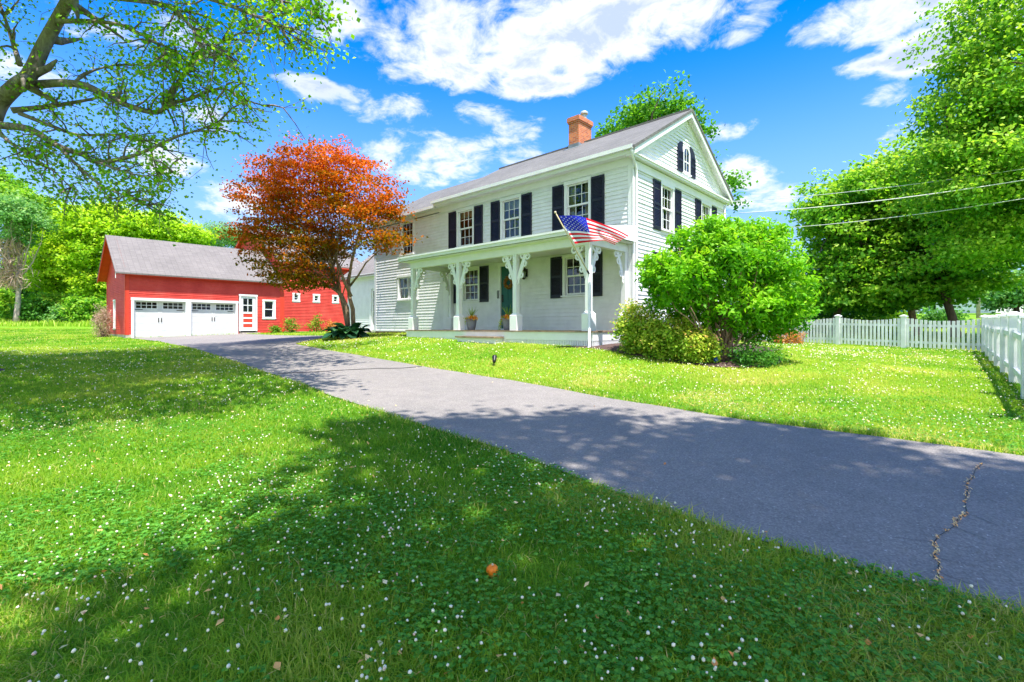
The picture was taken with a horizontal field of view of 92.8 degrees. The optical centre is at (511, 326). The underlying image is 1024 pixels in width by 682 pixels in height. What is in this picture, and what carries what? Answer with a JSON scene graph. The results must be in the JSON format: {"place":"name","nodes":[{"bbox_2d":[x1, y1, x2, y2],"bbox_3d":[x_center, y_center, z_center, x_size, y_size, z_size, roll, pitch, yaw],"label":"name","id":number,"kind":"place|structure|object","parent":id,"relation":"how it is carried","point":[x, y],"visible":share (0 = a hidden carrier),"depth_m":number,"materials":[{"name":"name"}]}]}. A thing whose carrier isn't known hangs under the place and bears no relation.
{"place":"outdoors","nodes":[
{"label":"outdoors","id":0,"kind":"place"},
{"bbox_2d":[0,318,103,326],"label":"meadow grass","id":1,"kind":"structure","parent":0,"point":[10,323],"depth_m":46.62,"materials":[{"name":"green plant"}]},
{"bbox_2d":[0,313,1023,681],"bbox_3d":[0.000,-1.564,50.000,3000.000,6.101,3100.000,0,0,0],"label":"lawn ground","id":2,"kind":"structure","parent":0,"point":[428,569],"depth_m":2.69,"materials":[{"name":"plant"}]},
{"bbox_2d":[0,287,23,320],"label":"bush","id":3,"kind":"object","parent":2,"relation":"on","point":[5,298],"visible":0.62,"depth_m":50.74,"materials":[{"name":"green plant"}]},
{"bbox_2d":[0,164,56,297],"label":"tree","id":4,"kind":"object","parent":2,"relation":"on","point":[8,184],"visible":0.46,"depth_m":58.08,"materials":[{"name":"green plant"}]},
{"bbox_2d":[3,295,54,322],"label":"bush","id":5,"kind":"object","parent":2,"relation":"on","point":[28,312],"visible":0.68,"depth_m":49.00,"materials":[{"name":"green plant"}]},
{"bbox_2d":[0,189,62,323],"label":"tree","id":6,"kind":"object","parent":2,"relation":"on","point":[18,214],"visible":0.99,"depth_m":47.60,"materials":[{"name":"green plant"}]},
{"bbox_2d":[0,189,68,276],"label":"tree","id":7,"kind":"object","parent":2,"relation":"on","point":[45,209],"visible":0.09,"depth_m":58.92,"materials":[{"name":"green plant"}]},
{"bbox_2d":[1,220,96,293],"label":"tree","id":8,"kind":"object","parent":2,"relation":"on","point":[40,263],"visible":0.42,"depth_m":52.30,"materials":[{"name":"green plant"}]},
{"bbox_2d":[24,290,75,323],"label":"bush","id":9,"kind":"object","parent":2,"relation":"on","point":[57,296],"visible":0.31,"depth_m":50.23,"materials":[{"name":"green plant"}]},
{"bbox_2d":[0,259,105,310],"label":"thicket","id":10,"kind":"object","parent":2,"relation":"on","point":[26,294],"visible":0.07,"depth_m":60.66,"materials":[{"name":"green plant"}]},
{"bbox_2d":[42,303,73,322],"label":"bush","id":11,"kind":"object","parent":2,"relation":"on","point":[53,314],"visible":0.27,"depth_m":48.95,"materials":[{"name":"green plant"}]},
{"bbox_2d":[53,293,105,322],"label":"bush","id":12,"kind":"object","parent":2,"relation":"on","point":[84,308],"visible":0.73,"depth_m":48.98,"materials":[{"name":"green plant"}]},
{"bbox_2d":[44,201,121,299],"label":"tree","id":13,"kind":"object","parent":2,"relation":"on","point":[82,262],"visible":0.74,"depth_m":50.37,"materials":[{"name":"green plant"}]},
{"bbox_2d":[89,304,113,336],"bbox_3d":[-24.016,-0.415,28.598,1.194,2.174,1.294,0,0,38],"label":"vine stump","id":14,"kind":"object","parent":2,"relation":"on","point":[102,315],"visible":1,"depth_m":28.51,"materials":[{"name":"brown plant"}]},
{"bbox_2d":[80,199,179,244],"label":"tree","id":15,"kind":"object","parent":2,"relation":"on","point":[127,230],"visible":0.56,"depth_m":51.95,"materials":[{"name":"green plant"}]},
{"bbox_2d":[137,205,224,245],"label":"tree","id":16,"kind":"object","parent":2,"relation":"on","point":[190,233],"visible":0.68,"depth_m":54.60,"materials":[{"name":"green plant"}]},
{"bbox_2d":[0,0,363,246],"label":"shade maple","id":17,"kind":"object","parent":2,"relation":"on","point":[26,77],"visible":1,"depth_m":9.74,"materials":[{"name":"green plant"}]},
{"bbox_2d":[97,235,282,337],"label":"garage","id":18,"kind":"structure","parent":2,"relation":"on","point":[156,288],"depth_m":29.67,"materials":[{"name":"red paint"}]},
{"bbox_2d":[113,299,115,329],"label":"window","id":19,"kind":"structure","parent":18,"relation":"in","point":[114,302],"depth_m":29.51,"materials":[{"name":"white paint"}]},
{"bbox_2d":[134,300,184,336],"bbox_3d":[-20.511,-0.455,28.375,0.354,2.089,2.460,0,0,43],"label":"garage door","id":20,"kind":"structure","parent":18,"relation":"in","point":[151,318],"depth_m":28.26,"materials":[{"name":"white paint"}]},
{"bbox_2d":[191,302,234,334],"bbox_3d":[-18.643,-0.497,30.360,0.354,2.006,2.440,0,0,43],"label":"garage door","id":21,"kind":"structure","parent":18,"relation":"in","point":[206,318],"depth_m":30.29,"materials":[{"name":"white paint"}]},
{"bbox_2d":[241,296,254,330],"bbox_3d":[-17.174,-0.875,31.674,0.355,2.250,0.840,0,0,43],"label":"door","id":22,"kind":"structure","parent":18,"relation":"in","point":[247,302],"depth_m":31.66,"materials":[{"name":"white paint"}]},
{"bbox_2d":[262,299,275,319],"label":"window","id":23,"kind":"structure","parent":18,"relation":"in","point":[268,306],"depth_m":32.74,"materials":[{"name":"white paint"}]},
{"bbox_2d":[196,219,241,247],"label":"tree","id":24,"kind":"object","parent":2,"relation":"on","point":[228,241],"visible":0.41,"depth_m":60.73,"materials":[{"name":"green plant"}]},
{"bbox_2d":[268,324,282,332],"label":"border plant","id":25,"kind":"object","parent":2,"relation":"on","point":[276,329],"visible":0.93,"depth_m":31.58,"materials":[{"name":"green plant"}]},
{"bbox_2d":[280,317,304,332],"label":"border plant","id":26,"kind":"object","parent":2,"relation":"on","point":[288,322],"visible":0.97,"depth_m":32.51,"materials":[{"name":"green plant"}]},
{"bbox_2d":[234,229,360,331],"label":"barn","id":27,"kind":"structure","parent":2,"relation":"on","point":[307,306],"depth_m":34.89,"materials":[{"name":"red paint"}]},
{"bbox_2d":[292,293,300,301],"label":"window","id":28,"kind":"structure","parent":27,"relation":"in","point":[296,298],"depth_m":33.88,"materials":[{"name":"white paint"}]},
{"bbox_2d":[312,294,319,302],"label":"window","id":29,"kind":"structure","parent":27,"relation":"in","point":[316,297],"depth_m":34.94,"materials":[{"name":"white paint"}]},
{"bbox_2d":[332,295,338,303],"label":"window","id":30,"kind":"structure","parent":27,"relation":"in","point":[335,298],"depth_m":35.95,"materials":[{"name":"white paint"}]},
{"bbox_2d":[306,313,324,331],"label":"border plant","id":31,"kind":"object","parent":2,"relation":"on","point":[315,323],"visible":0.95,"depth_m":33.87,"materials":[{"name":"green plant"}]},
{"bbox_2d":[211,129,428,336],"bbox_3d":[-7.486,-3.489,19.721,8.990,8.150,5.919,0,0,0],"label":"red maple tree","id":32,"kind":"object","parent":2,"relation":"on","point":[330,247],"visible":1,"depth_m":19.04,"materials":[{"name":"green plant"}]},
{"bbox_2d":[323,320,336,328],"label":"border plant","id":33,"kind":"object","parent":2,"relation":"on","point":[329,323],"visible":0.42,"depth_m":34.80,"materials":[{"name":"orange plant"}]},
{"bbox_2d":[320,322,371,338],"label":"hosta","id":34,"kind":"object","parent":2,"relation":"on","point":[353,330],"visible":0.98,"depth_m":18.89,"materials":[{"name":"green plant"}]},
{"bbox_2d":[340,254,375,332],"bbox_3d":[-6.027,-2.075,28.106,7.000,5.750,5.920,0,0,43],"label":"breezeway","id":35,"kind":"object","parent":2,"relation":"on","point":[362,290],"visible":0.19,"depth_m":27.70,"materials":[{"name":"white paint"}]},
{"bbox_2d":[372,289,373,329],"bbox_3d":[-7.423,-0.970,26.768,0.900,2.300,0.040,0,0,43],"label":"door","id":36,"kind":"structure","parent":35,"relation":"in","point":[372,289],"depth_m":27.01,"materials":[{"name":"white paint"}]},
{"bbox_2d":[486,563,498,577],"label":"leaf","id":37,"kind":"object","parent":2,"relation":"on","point":[492,568],"visible":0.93,"depth_m":2.46,"materials":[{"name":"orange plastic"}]},
{"bbox_2d":[492,355,496,365],"bbox_3d":[-0.391,0.748,10.625,0.109,0.282,0.184,0,0,10],"label":"spotlight","id":38,"kind":"object","parent":2,"relation":"on","point":[494,357],"visible":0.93,"depth_m":10.59,"materials":[{"name":"black metal"}]},
{"bbox_2d":[0,395,1023,681],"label":"clover leaves","id":39,"kind":"object","parent":2,"relation":"on","point":[630,661],"visible":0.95,"depth_m":2.40,"materials":[{"name":"green plant"}]},
{"bbox_2d":[0,332,1023,681],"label":"clover blossoms","id":40,"kind":"object","parent":2,"relation":"on","point":[454,494],"visible":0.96,"depth_m":3.53,"materials":[{"name":"white plant"}]},
{"bbox_2d":[0,347,1023,677],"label":"fallen leaves","id":41,"kind":"object","parent":2,"relation":"on","point":[276,665],"visible":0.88,"depth_m":2.30,"materials":[{"name":"plant"}]},
{"bbox_2d":[0,260,1023,313],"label":"distant woods","id":42,"kind":"object","parent":2,"relation":"on","point":[924,308],"depth_m":103.71,"materials":[{"name":"green plant"}]},
{"bbox_2d":[368,108,733,346],"bbox_3d":[0.127,-3.575,19.790,13.820,9.550,9.560,0,0,43],"label":"farmhouse","id":43,"kind":"object","parent":2,"relation":"on","point":[650,184],"visible":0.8,"depth_m":15.68,"materials":[{"name":"white paint"}]},
{"bbox_2d":[399,218,414,256],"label":"window","id":44,"kind":"structure","parent":43,"relation":"in","point":[409,226],"depth_m":21.11,"materials":[{"name":"white paint"}]},
{"bbox_2d":[396,273,418,302],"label":"window","id":45,"kind":"structure","parent":43,"relation":"in","point":[403,281],"depth_m":21.20,"materials":[{"name":"white paint"}]},
{"bbox_2d":[448,204,482,248],"bbox_3d":[-1.577,-3.690,18.445,1.910,1.540,0.635,0,0,43],"label":"window","id":46,"kind":"structure","parent":43,"relation":"in","point":[465,225],"depth_m":18.54,"materials":[{"name":"white paint"}]},
{"bbox_2d":[453,266,488,303],"bbox_3d":[-1.359,-1.545,18.240,1.910,1.370,0.635,0,0,43],"label":"window","id":47,"kind":"structure","parent":43,"relation":"in","point":[475,289],"depth_m":18.05,"materials":[{"name":"white paint"}]},
{"bbox_2d":[465,308,477,329],"bbox_3d":[-1.275,-0.283,15.713,0.570,0.884,0.574,0,0,43],"label":"flower pot","id":48,"kind":"object","parent":43,"relation":"on","point":[471,321],"visible":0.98,"depth_m":15.63,"materials":[{"name":"ceramic"}]},
{"bbox_2d":[498,305,512,329],"bbox_3d":[-0.071,-0.300,14.629,0.651,0.874,0.553,0,0,43],"label":"flower pot","id":49,"kind":"object","parent":43,"relation":"on","point":[505,320],"visible":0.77,"depth_m":14.58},
{"bbox_2d":[501,265,512,328],"bbox_3d":[-0.089,-1.020,16.714,0.800,2.160,0.116,0,0,43],"label":"door","id":50,"kind":"structure","parent":43,"relation":"in","point":[506,294],"depth_m":16.85,"materials":[{"name":"green wood"}]},
{"bbox_2d":[503,275,512,288],"bbox_3d":[-0.127,-1.529,16.686,0.511,0.504,0.125,0,0,43],"label":"wreath","id":51,"kind":"object","parent":43,"relation":"attached to","point":[505,283],"visible":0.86,"depth_m":16.69,"materials":[{"name":"brown plant"}]},
{"bbox_2d":[491,192,531,241],"bbox_3d":[0.127,-3.690,16.842,1.910,1.540,0.635,0,0,43],"label":"window","id":52,"kind":"structure","parent":43,"relation":"in","point":[511,216],"depth_m":16.94,"materials":[{"name":"white paint"}]},
{"bbox_2d":[550,251,602,298],"bbox_3d":[2.101,-1.545,14.985,1.910,1.370,0.635,0,0,43],"label":"window","id":53,"kind":"structure","parent":43,"relation":"in","point":[566,280],"depth_m":15.13,"materials":[{"name":"white paint"}]},
{"bbox_2d":[552,174,604,230],"bbox_3d":[2.152,-3.690,14.937,1.910,1.540,0.635,0,0,43],"label":"window","id":54,"kind":"structure","parent":43,"relation":"in","point":[583,197],"depth_m":14.91,"materials":[{"name":"white paint"}]},
{"bbox_2d":[554,211,627,273],"bbox_3d":[1.780,-1.969,11.569,1.778,1.348,0.842,0,0,-10],"label":"flag","id":55,"kind":"object","parent":43,"relation":"attached to","point":[580,229],"visible":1,"depth_m":11.40,"materials":[{"name":"fabric"},{"name":"wood"}]},
{"bbox_2d":[653,178,681,235],"bbox_3d":[4.603,-3.625,15.182,0.635,1.550,1.890,0,0,43],"label":"window","id":56,"kind":"structure","parent":43,"relation":"in","point":[668,215],"depth_m":15.28,"materials":[{"name":"white paint"}]},
{"bbox_2d":[677,141,695,178],"bbox_3d":[5.718,-5.490,16.000,0.100,1.000,1.370,0,0,43],"label":"arched window","id":57,"kind":"structure","parent":43,"relation":"in","point":[686,161],"depth_m":15.98,"materials":[{"name":"white paint"}]},
{"bbox_2d":[695,198,716,229],"bbox_3d":[6.658,-3.625,17.367,0.635,1.550,1.890,0,0,43],"label":"window","id":58,"kind":"structure","parent":43,"relation":"in","point":[700,208],"depth_m":17.12,"materials":[{"name":"white paint"}]},
{"bbox_2d":[553,342,781,366],"bbox_3d":[5.652,0.601,13.031,8.172,0.395,4.878,0,0,-33],"label":"mulch bed","id":59,"kind":"object","parent":2,"relation":"on","point":[613,347],"visible":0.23,"depth_m":10.81,"materials":[{"name":"brown soil"}]},
{"bbox_2d":[608,297,664,353],"bbox_3d":[2.903,-0.017,11.194,1.410,1.361,1.275,0,0,0],"label":"golden shrub","id":60,"kind":"object","parent":59,"relation":"on","point":[627,328],"visible":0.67,"depth_m":11.00,"materials":[{"name":"green plant"}]},
{"bbox_2d":[631,311,704,359],"bbox_3d":[3.423,0.180,10.573,1.701,1.132,1.526,0,0,0],"label":"golden shrub","id":61,"kind":"object","parent":59,"relation":"on","point":[663,335],"visible":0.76,"depth_m":10.32,"materials":[{"name":"green plant"}]},
{"bbox_2d":[664,325,728,363],"bbox_3d":[3.866,0.377,10.204,1.300,0.844,1.208,0,0,0],"label":"golden shrub","id":62,"kind":"object","parent":59,"relation":"on","point":[699,351],"visible":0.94,"depth_m":9.94,"materials":[{"name":"green plant"}]},
{"bbox_2d":[633,211,827,359],"bbox_3d":[4.523,-0.780,10.468,3.876,3.334,2.546,0,0,0],"label":"shrub","id":63,"kind":"object","parent":59,"relation":"on","point":[757,269],"visible":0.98,"depth_m":9.99,"materials":[{"name":"green plant"}]},
{"bbox_2d":[725,339,788,367],"bbox_3d":[4.895,0.539,9.862,1.164,0.616,1.073,0,0,0],"label":"fern clump","id":64,"kind":"object","parent":59,"relation":"on","point":[747,354],"visible":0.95,"depth_m":9.77,"materials":[{"name":"green plant"}]},
{"bbox_2d":[752,340,792,365],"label":"fern clump","id":65,"kind":"object","parent":59,"relation":"on","point":[776,353],"visible":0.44,"depth_m":9.99,"materials":[{"name":"green plant"}]},
{"bbox_2d":[594,70,758,213],"bbox_3d":[11.760,-8.523,35.972,12.282,17.792,10.866,0,0,0],"label":"ash tree","id":66,"kind":"object","parent":2,"relation":"on","point":[651,108],"visible":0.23,"depth_m":34.26,"materials":[{"name":"green plant"}]},
{"bbox_2d":[770,331,807,343],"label":"orange shrub","id":67,"kind":"object","parent":2,"relation":"on","point":[794,340],"visible":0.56,"depth_m":20.37,"materials":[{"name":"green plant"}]},
{"bbox_2d":[794,311,853,332],"bbox_3d":[18.694,-0.723,29.942,3.730,2.320,3.185,0,0,44],"label":"fence bush","id":68,"kind":"object","parent":2,"relation":"on","point":[825,316],"visible":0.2,"depth_m":29.23,"materials":[{"name":"green plant"}]},
{"bbox_2d":[775,153,930,335],"bbox_3d":[19.418,-4.297,27.506,8.432,9.965,7.882,0,0,0],"label":"maple tree","id":69,"kind":"object","parent":2,"relation":"on","point":[835,249],"visible":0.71,"depth_m":25.71,"materials":[{"name":"green plant"}]},
{"bbox_2d":[744,315,982,349],"bbox_3d":[13.026,0.122,21.335,0.210,1.756,11.563,0,0,-32],"label":"picket fence","id":70,"kind":"object","parent":2,"relation":"on","point":[838,324],"visible":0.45,"depth_m":18.57,"materials":[{"name":"white wood"}]},
{"bbox_2d":[841,309,892,332],"bbox_3d":[21.116,-0.687,29.748,3.418,2.169,3.673,0,0,41],"label":"fence bush","id":71,"kind":"object","parent":2,"relation":"on","point":[850,314],"visible":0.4,"depth_m":29.00,"materials":[{"name":"green plant"}]},
{"bbox_2d":[874,309,909,330],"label":"fence bush","id":72,"kind":"object","parent":2,"relation":"on","point":[900,314],"visible":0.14,"depth_m":29.98,"materials":[{"name":"green plant"}]},
{"bbox_2d":[829,122,1017,335],"bbox_3d":[21.644,-4.996,25.900,7.899,11.295,9.414,0,0,35],"label":"maple tree","id":73,"kind":"object","parent":2,"relation":"on","point":[894,290],"visible":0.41,"depth_m":24.77,"materials":[{"name":"green plant"}]},
{"bbox_2d":[858,0,1023,272],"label":"maple tree","id":74,"kind":"object","parent":2,"relation":"on","point":[986,82],"visible":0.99,"depth_m":18.33,"materials":[{"name":"green plant"}]},
{"bbox_2d":[735,169,1021,201],"bbox_3d":[15.809,-6.035,19.801,0.023,1.213,15.635,0,0,-38],"label":"cable","id":75,"kind":"object","parent":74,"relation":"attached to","point":[871,189],"visible":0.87,"depth_m":20.70,"materials":[{"name":"metal"}]},
{"bbox_2d":[741,180,1023,212],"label":"cable","id":76,"kind":"object","parent":74,"relation":"attached to","point":[886,199],"visible":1,"depth_m":18.56,"materials":[{"name":"metal"}]},
{"bbox_2d":[791,198,1023,227],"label":"cable","id":77,"kind":"object","parent":74,"relation":"attached to","point":[910,215],"visible":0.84,"depth_m":19.07,"materials":[{"name":"metal"}]},
{"bbox_2d":[916,306,971,327],"bbox_3d":[27.339,-0.640,30.991,3.428,1.549,2.813,0,0,-21],"label":"fence bush","id":78,"kind":"object","parent":2,"relation":"on","point":[933,315],"visible":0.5,"depth_m":30.70,"materials":[{"name":"green plant"}]},
{"bbox_2d":[877,121,1023,337],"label":"maple tree","id":79,"kind":"object","parent":2,"relation":"on","point":[975,283],"visible":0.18,"depth_m":23.24,"materials":[{"name":"green plant"}]},
{"bbox_2d":[976,298,980,317],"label":"utility pole","id":80,"kind":"object","parent":2,"relation":"on","point":[978,310],"visible":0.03,"depth_m":45.90,"materials":[{"name":"grey wood"}]},
{"bbox_2d":[936,298,1022,312],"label":"distant house","id":81,"kind":"structure","parent":2,"relation":"on","point":[972,309],"depth_m":82.13,"materials":[{"name":"white"}]},
{"bbox_2d":[965,268,1023,313],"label":"background tree","id":82,"kind":"object","parent":2,"relation":"on","point":[1009,300],"visible":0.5,"depth_m":59.05,"materials":[{"name":"green plant"}]},
{"bbox_2d":[981,312,1023,398],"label":"picket fence","id":83,"kind":"object","parent":2,"relation":"on","point":[1003,340],"visible":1,"depth_m":10.00,"materials":[{"name":"white wood"}]},
{"bbox_2d":[0,0,1023,313],"label":"sky","id":84,"kind":"structure","parent":0,"point":[451,93],"materials":[{"name":"blue"}]},
{"bbox_2d":[134,334,1023,611],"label":"driveway","id":85,"kind":"structure","parent":0,"point":[861,497],"depth_m":4.28,"materials":[{"name":"grey asphalt"}]},
{"bbox_2d":[292,366,420,372],"bbox_3d":[-3.475,0.924,10.582,2.995,0.101,0.203,0,0,-10],"label":"driveway seam","id":86,"kind":"object","parent":85,"relation":"on","point":[350,369],"visible":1,"depth_m":10.62,"materials":[{"name":"grey asphalt"}]},
{"bbox_2d":[897,463,998,587],"bbox_3d":[2.998,1.210,3.277,2.582,0.113,0.415,0,0,-42],"label":"driveway crack","id":87,"kind":"object","parent":85,"relation":"on","point":[957,527],"visible":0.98,"depth_m":2.95,"materials":[{"name":"black asphalt"}]},
{"bbox_2d":[930,463,981,580],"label":"crack weeds","id":88,"kind":"object","parent":87,"relation":"on","point":[954,523],"visible":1,"depth_m":3.03,"materials":[{"name":"green plant"}]}
]}

